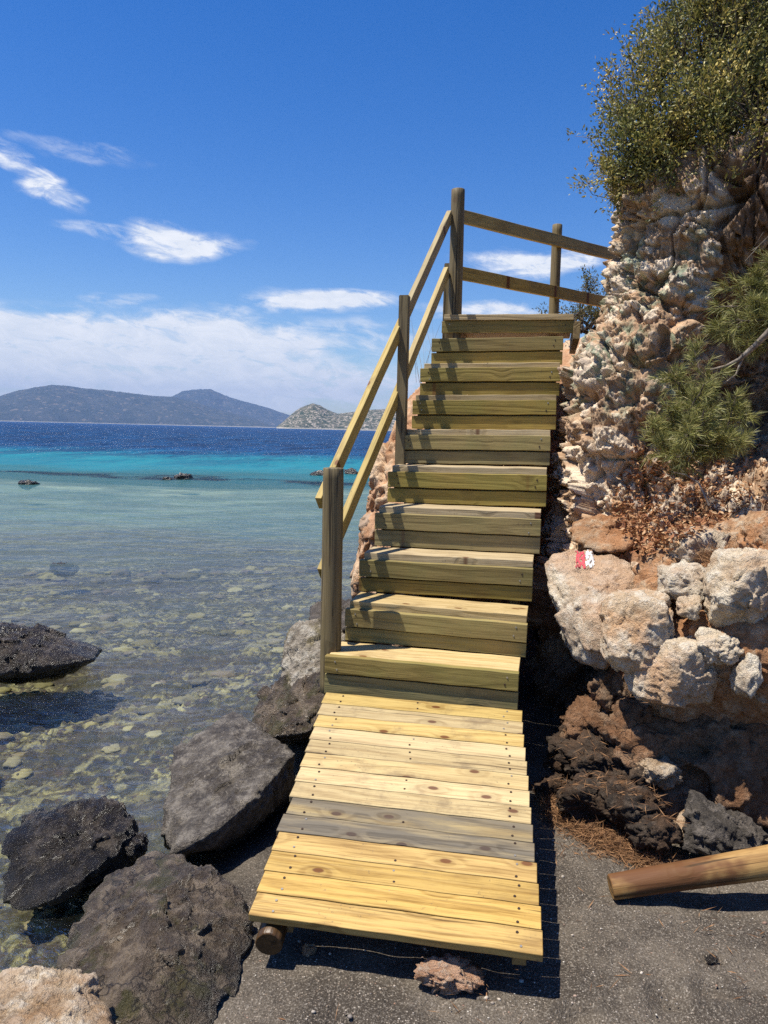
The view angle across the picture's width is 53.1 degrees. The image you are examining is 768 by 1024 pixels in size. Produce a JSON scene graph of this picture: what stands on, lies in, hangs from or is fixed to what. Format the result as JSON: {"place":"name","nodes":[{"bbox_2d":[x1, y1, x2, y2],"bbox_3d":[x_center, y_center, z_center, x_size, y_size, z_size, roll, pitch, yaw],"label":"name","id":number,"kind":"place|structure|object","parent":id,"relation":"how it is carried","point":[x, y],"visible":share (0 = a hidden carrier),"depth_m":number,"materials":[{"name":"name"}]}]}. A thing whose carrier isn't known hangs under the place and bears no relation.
{"place":"outdoors","nodes":[
{"label":"outdoors","id":0,"kind":"place"},
{"bbox_2d":[0,385,274,427],"bbox_3d":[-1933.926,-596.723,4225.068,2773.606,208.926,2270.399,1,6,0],"label":"hill","id":1,"kind":"structure","parent":0,"point":[59,404],"depth_m":3849.68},
{"bbox_2d":[0,421,391,482],"bbox_3d":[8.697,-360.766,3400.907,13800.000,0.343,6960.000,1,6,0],"label":"sea","id":2,"kind":"structure","parent":0,"point":[268,453],"depth_m":58.75,"materials":[{"name":"liquid"}]},
{"bbox_2d":[18,479,39,489],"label":"rock","id":3,"kind":"object","parent":2,"relation":"in","point":[28,484],"visible":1,"depth_m":23.42,"materials":[{"name":"grey stone"}]},
{"bbox_2d":[49,562,78,576],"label":"rock","id":4,"kind":"object","parent":2,"relation":"in","point":[66,569],"visible":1,"depth_m":10.49,"materials":[{"name":"grey stone"}]},
{"bbox_2d":[162,476,171,481],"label":"rock","id":5,"kind":"object","parent":2,"relation":"in","point":[165,478],"visible":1,"depth_m":27.13,"materials":[{"name":"grey stone"}]},
{"bbox_2d":[173,473,192,482],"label":"rock","id":6,"kind":"object","parent":2,"relation":"in","point":[184,478],"visible":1,"depth_m":27.85,"materials":[{"name":"grey stone"}]},
{"bbox_2d":[310,470,322,480],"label":"rock","id":7,"kind":"object","parent":2,"relation":"in","point":[318,473],"visible":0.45,"depth_m":31.34,"materials":[{"name":"grey stone"}]},
{"bbox_2d":[344,468,357,473],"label":"rock","id":8,"kind":"object","parent":2,"relation":"in","point":[350,471],"visible":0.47,"depth_m":32.83,"materials":[{"name":"grey stone"}]},
{"bbox_2d":[172,389,289,427],"bbox_3d":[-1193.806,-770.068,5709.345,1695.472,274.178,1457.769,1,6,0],"label":"hill","id":9,"kind":"structure","parent":0,"point":[220,401],"depth_m":5386.61,"materials":[{"name":"blue"}]},
{"bbox_2d":[276,403,395,430],"bbox_3d":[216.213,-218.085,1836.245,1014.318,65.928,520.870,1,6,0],"label":"headland","id":10,"kind":"structure","parent":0,"point":[312,416],"depth_m":1719.06,"materials":[{"name":"grey stone"}]},
{"bbox_2d":[0,470,767,1023],"bbox_3d":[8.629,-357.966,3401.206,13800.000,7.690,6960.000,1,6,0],"label":"ground","id":11,"kind":"structure","parent":0,"point":[92,526],"depth_m":4.75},
{"bbox_2d":[0,622,101,684],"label":"rock","id":12,"kind":"object","parent":11,"relation":"on","point":[37,653],"visible":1,"depth_m":5.65,"materials":[{"name":"grey stone"}]},
{"bbox_2d":[0,965,113,1023],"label":"rock","id":13,"kind":"object","parent":11,"relation":"on","point":[36,994],"visible":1,"depth_m":2.09,"materials":[{"name":"beige stone"}]},
{"bbox_2d":[1,795,145,910],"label":"rock","id":14,"kind":"object","parent":11,"relation":"on","point":[64,852],"visible":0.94,"depth_m":3.15,"materials":[{"name":"grey stone"}]},
{"bbox_2d":[123,832,148,857],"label":"rock","id":15,"kind":"object","parent":14,"relation":"on","point":[137,846],"visible":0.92,"depth_m":3.19,"materials":[{"name":"grey stone"}]},
{"bbox_2d":[56,851,254,1023],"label":"rock","id":16,"kind":"object","parent":11,"relation":"on","point":[157,937],"visible":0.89,"depth_m":2.52,"materials":[{"name":"grey stone"}]},
{"bbox_2d":[0,563,343,931],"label":"seabed stones","id":17,"kind":"object","parent":11,"relation":"on","point":[16,759],"visible":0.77,"depth_m":8.29,"materials":[{"name":"beige stone"}]},
{"bbox_2d":[161,712,295,856],"bbox_3d":[-0.743,1.387,3.669,0.627,0.529,1.146,1,6,0],"label":"rock","id":18,"kind":"object","parent":11,"relation":"on","point":[233,777],"visible":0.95,"depth_m":3.48,"materials":[{"name":"grey stone"}]},
{"bbox_2d":[252,672,324,744],"bbox_3d":[-0.505,1.191,4.424,0.474,0.655,0.816,1,6,0],"label":"rock","id":19,"kind":"object","parent":11,"relation":"on","point":[284,712],"visible":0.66,"depth_m":4.19,"materials":[{"name":"grey stone"}]},
{"bbox_2d":[301,943,316,956],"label":"stone","id":20,"kind":"object","parent":11,"relation":"on","point":[308,949],"visible":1,"depth_m":2.59,"materials":[{"name":"grey stone"}]},
{"bbox_2d":[281,618,347,685],"bbox_3d":[-0.400,0.980,4.675,0.426,0.722,0.974,1,6,0],"label":"rock","id":21,"kind":"object","parent":11,"relation":"on","point":[301,655],"visible":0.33,"depth_m":4.46,"materials":[{"name":"grey stone"}]},
{"bbox_2d":[249,693,542,965],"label":"wooden ramp","id":22,"kind":"structure","parent":11,"relation":"on","point":[407,821],"depth_m":2.85,"materials":[{"name":"yellow wood"}]},
{"bbox_2d":[349,382,509,654],"bbox_3d":[0.360,0.259,6.261,1.200,2.781,3.296,1,6,0],"label":"rock bank","id":23,"kind":"object","parent":11,"relation":"on","point":[384,463],"visible":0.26,"depth_m":5.14,"materials":[{"name":"beige stone"}]},
{"bbox_2d":[309,599,353,642],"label":"rock","id":24,"kind":"object","parent":23,"relation":"on","point":[315,611],"visible":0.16,"depth_m":5.25,"materials":[{"name":"grey stone"}]},
{"bbox_2d":[353,569,362,586],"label":"rock","id":25,"kind":"object","parent":23,"relation":"on","point":[356,581],"visible":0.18,"depth_m":5.00,"materials":[{"name":"beige stone"}]},
{"bbox_2d":[315,187,617,709],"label":"wooden staircase","id":26,"kind":"structure","parent":23,"relation":"on","point":[495,377],"depth_m":4.53,"materials":[{"name":"brown wood"}]},
{"bbox_2d":[414,953,484,995],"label":"stone","id":27,"kind":"object","parent":11,"relation":"on","point":[446,974],"visible":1,"depth_m":2.41,"materials":[{"name":"beige stone"}]},
{"bbox_2d":[223,828,767,1023],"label":"pebbles","id":28,"kind":"object","parent":11,"relation":"on","point":[349,1016],"visible":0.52,"depth_m":2.48,"materials":[{"name":"grey gravel"}]},
{"bbox_2d":[278,693,767,1023],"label":"pine needles","id":29,"kind":"object","parent":11,"relation":"on","point":[615,844],"visible":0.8,"depth_m":3.31,"materials":[{"name":"brown plant"}]},
{"bbox_2d":[626,812,683,854],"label":"stone","id":30,"kind":"object","parent":29,"relation":"on","point":[660,833],"visible":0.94,"depth_m":3.15,"materials":[{"name":"brown stone"}]},
{"bbox_2d":[530,772,568,800],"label":"stone","id":31,"kind":"object","parent":11,"relation":"on","point":[544,786],"visible":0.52,"depth_m":3.70,"materials":[{"name":"brown stone"}]},
{"bbox_2d":[543,724,566,773],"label":"stone","id":32,"kind":"object","parent":11,"relation":"on","point":[552,741],"visible":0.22,"depth_m":3.83,"materials":[{"name":"brown stone"}]},
{"bbox_2d":[559,694,611,739],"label":"stone","id":33,"kind":"object","parent":32,"relation":"on","point":[582,712],"visible":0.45,"depth_m":3.79,"materials":[{"name":"brown stone"}]},
{"bbox_2d":[551,770,571,779],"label":"stone","id":34,"kind":"object","parent":11,"relation":"on","point":[566,774],"visible":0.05,"depth_m":3.87,"materials":[{"name":"black stone"}]},
{"bbox_2d":[555,772,606,820],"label":"stone","id":35,"kind":"object","parent":11,"relation":"on","point":[583,805],"visible":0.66,"depth_m":3.44,"materials":[{"name":"brown stone"}]},
{"bbox_2d":[591,764,627,782],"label":"stone","id":36,"kind":"object","parent":35,"relation":"on","point":[608,774],"visible":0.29,"depth_m":3.55,"materials":[{"name":"brown stone"}]},
{"bbox_2d":[615,752,670,792],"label":"stone","id":37,"kind":"object","parent":36,"relation":"on","point":[633,774],"visible":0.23,"depth_m":3.48,"materials":[{"name":"brown stone"}]},
{"bbox_2d":[635,755,683,790],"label":"stone","id":38,"kind":"object","parent":37,"relation":"on","point":[665,773],"visible":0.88,"depth_m":3.44,"materials":[{"name":"beige stone"}]},
{"bbox_2d":[554,728,622,779],"bbox_3d":[1.030,1.200,3.727,0.419,0.273,0.338,1,6,0],"label":"stone","id":39,"kind":"object","parent":11,"relation":"on","point":[580,762],"visible":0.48,"depth_m":3.64,"materials":[{"name":"stone"}]},
{"bbox_2d":[597,695,652,744],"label":"stone","id":40,"kind":"object","parent":39,"relation":"on","point":[624,720],"visible":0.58,"depth_m":3.62,"materials":[{"name":"brown stone"}]},
{"bbox_2d":[595,774,665,832],"bbox_3d":[1.081,1.288,3.335,0.285,0.213,0.261,1,6,0],"label":"stone","id":41,"kind":"object","parent":11,"relation":"on","point":[624,814],"visible":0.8,"depth_m":3.30,"materials":[{"name":"stone"}]},
{"bbox_2d":[673,810,685,837],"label":"stone","id":42,"kind":"object","parent":11,"relation":"on","point":[681,819],"visible":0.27,"depth_m":3.30,"materials":[{"name":"beige stone"}]},
{"bbox_2d":[607,844,767,899],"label":"log","id":43,"kind":"object","parent":11,"relation":"on","point":[746,865],"visible":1,"depth_m":2.86,"materials":[{"name":"brown wood"}]},
{"bbox_2d":[611,713,767,827],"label":"boulder","id":44,"kind":"object","parent":11,"relation":"on","point":[723,763],"visible":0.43,"depth_m":3.49,"materials":[{"name":"grey stone"}]},
{"bbox_2d":[587,666,633,712],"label":"stone","id":45,"kind":"object","parent":44,"relation":"on","point":[607,689],"visible":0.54,"depth_m":3.79,"materials":[{"name":"brown stone"}]},
{"bbox_2d":[631,511,767,728],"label":"boulder","id":46,"kind":"object","parent":11,"relation":"on","point":[734,708],"visible":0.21,"depth_m":3.48,"materials":[{"name":"stone"}]},
{"bbox_2d":[599,587,675,673],"bbox_3d":[1.180,0.545,3.544,0.353,0.379,0.371,1,6,0],"label":"stone","id":47,"kind":"object","parent":46,"relation":"attached to","point":[637,627],"visible":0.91,"depth_m":3.42,"materials":[{"name":"white stone"}]},
{"bbox_2d":[624,635,719,708],"bbox_3d":[1.303,0.699,3.465,0.402,0.315,0.359,1,6,0],"label":"stone","id":48,"kind":"object","parent":46,"relation":"attached to","point":[677,672],"visible":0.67,"depth_m":3.33,"materials":[{"name":"white stone"}]},
{"bbox_2d":[655,559,705,601],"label":"stone","id":49,"kind":"object","parent":46,"relation":"attached to","point":[682,577],"visible":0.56,"depth_m":3.51,"materials":[{"name":"stone"}]},
{"bbox_2d":[675,594,701,620],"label":"stone","id":50,"kind":"object","parent":46,"relation":"attached to","point":[690,608],"visible":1,"depth_m":3.39,"materials":[{"name":"white stone"}]},
{"bbox_2d":[665,525,729,563],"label":"stone","id":51,"kind":"object","parent":46,"relation":"attached to","point":[683,547],"visible":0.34,"depth_m":3.68,"materials":[{"name":"stone"}]},
{"bbox_2d":[674,538,743,562],"bbox_3d":[1.602,0.178,3.595,0.564,0.131,0.513,0,6,-11],"label":"dry plant","id":52,"kind":"object","parent":46,"relation":"on","point":[706,555],"visible":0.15,"depth_m":3.59,"materials":[{"name":"brown plant"}]},
{"bbox_2d":[695,627,743,665],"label":"stone","id":53,"kind":"object","parent":46,"relation":"attached to","point":[716,647],"visible":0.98,"depth_m":3.28,"materials":[{"name":"white stone"}]},
{"bbox_2d":[703,547,767,627],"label":"stone","id":54,"kind":"object","parent":46,"relation":"attached to","point":[735,585],"visible":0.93,"depth_m":3.27,"materials":[{"name":"white stone"}]},
{"bbox_2d":[728,653,763,699],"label":"stone","id":55,"kind":"object","parent":46,"relation":"attached to","point":[745,679],"visible":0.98,"depth_m":3.22,"materials":[{"name":"stone"}]},
{"bbox_2d":[736,519,767,549],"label":"stone","id":56,"kind":"object","parent":46,"relation":"attached to","point":[752,533],"visible":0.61,"depth_m":3.45,"materials":[{"name":"stone"}]},
{"bbox_2d":[705,954,718,964],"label":"stone","id":57,"kind":"object","parent":11,"relation":"on","point":[710,959],"visible":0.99,"depth_m":2.57,"materials":[{"name":"grey stone"}]},
{"bbox_2d":[682,790,767,855],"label":"rock","id":58,"kind":"object","parent":11,"relation":"on","point":[712,828],"visible":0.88,"depth_m":3.15,"materials":[{"name":"grey stone"}]},
{"bbox_2d":[0,0,767,414],"label":"sky","id":59,"kind":"structure","parent":0,"point":[236,199],"materials":[{"name":"blue"}]},
{"bbox_2d":[410,316,473,382],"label":"dry grass","id":60,"kind":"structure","parent":0,"point":[425,350],"depth_m":5.95,"materials":[{"name":"plant"}]},
{"bbox_2d":[503,337,581,604],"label":"hillside","id":61,"kind":"structure","parent":0,"point":[567,358],"depth_m":6.91,"materials":[{"name":"brown stone"}]},
{"bbox_2d":[532,264,607,334],"bbox_3d":[2.200,-2.237,8.202,1.315,0.795,0.857,1,6,0],"label":"shrub","id":62,"kind":"object","parent":61,"relation":"on","point":[581,315],"visible":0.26,"depth_m":8.16,"materials":[{"name":"green plant"}]},
{"bbox_2d":[521,128,767,715],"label":"cliff","id":63,"kind":"structure","parent":0,"point":[678,255],"depth_m":4.61,"materials":[{"name":"beige stone"}]},
{"bbox_2d":[545,549,634,669],"bbox_3d":[1.108,0.535,4.187,0.468,0.643,0.979,2,6,8],"label":"boulder","id":64,"kind":"object","parent":63,"relation":"on","point":[582,585],"visible":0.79,"depth_m":3.94,"materials":[{"name":"stone"}]},
{"bbox_2d":[569,514,641,552],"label":"boulder","id":65,"kind":"object","parent":63,"relation":"on","point":[599,533],"visible":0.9,"depth_m":4.37,"materials":[{"name":"stone"}]},
{"bbox_2d":[606,441,767,556],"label":"dry leaves","id":66,"kind":"object","parent":65,"relation":"on","point":[680,530],"visible":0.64,"depth_m":4.40,"materials":[{"name":"brown plant"}]},
{"bbox_2d":[673,467,709,505],"bbox_3d":[1.601,-0.146,4.019,0.071,0.216,0.207,-3,7,-33],"label":"twig","id":67,"kind":"object","parent":66,"relation":"on","point":[705,497],"visible":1,"depth_m":4.00,"materials":[{"name":"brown wood"}]},
{"bbox_2d":[632,334,767,480],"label":"pine shrub","id":68,"kind":"object","parent":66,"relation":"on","point":[726,441],"visible":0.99,"depth_m":4.07,"materials":[{"name":"green plant"}]},
{"bbox_2d":[566,0,767,222],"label":"shrub","id":69,"kind":"object","parent":63,"relation":"on","point":[716,88],"visible":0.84,"depth_m":4.48,"materials":[{"name":"green plant"}]},
{"bbox_2d":[693,0,767,136],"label":"shrub","id":70,"kind":"object","parent":63,"relation":"on","point":[750,69],"visible":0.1,"depth_m":4.50,"materials":[{"name":"green plant"}]},
{"bbox_2d":[700,244,767,367],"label":"pine shrub","id":71,"kind":"object","parent":63,"relation":"attached to","point":[754,318],"visible":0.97,"depth_m":4.17,"materials":[{"name":"green plant"}]},
{"bbox_2d":[710,328,767,383],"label":"dead branch","id":72,"kind":"object","parent":71,"relation":"attached to","point":[763,337],"visible":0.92,"depth_m":4.10,"materials":[{"name":"grey wood"}]},
{"bbox_2d":[745,233,767,260],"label":"twig","id":73,"kind":"object","parent":71,"relation":"attached to","point":[755,249],"visible":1,"depth_m":4.22,"materials":[{"name":"grey wood"}]}
]}

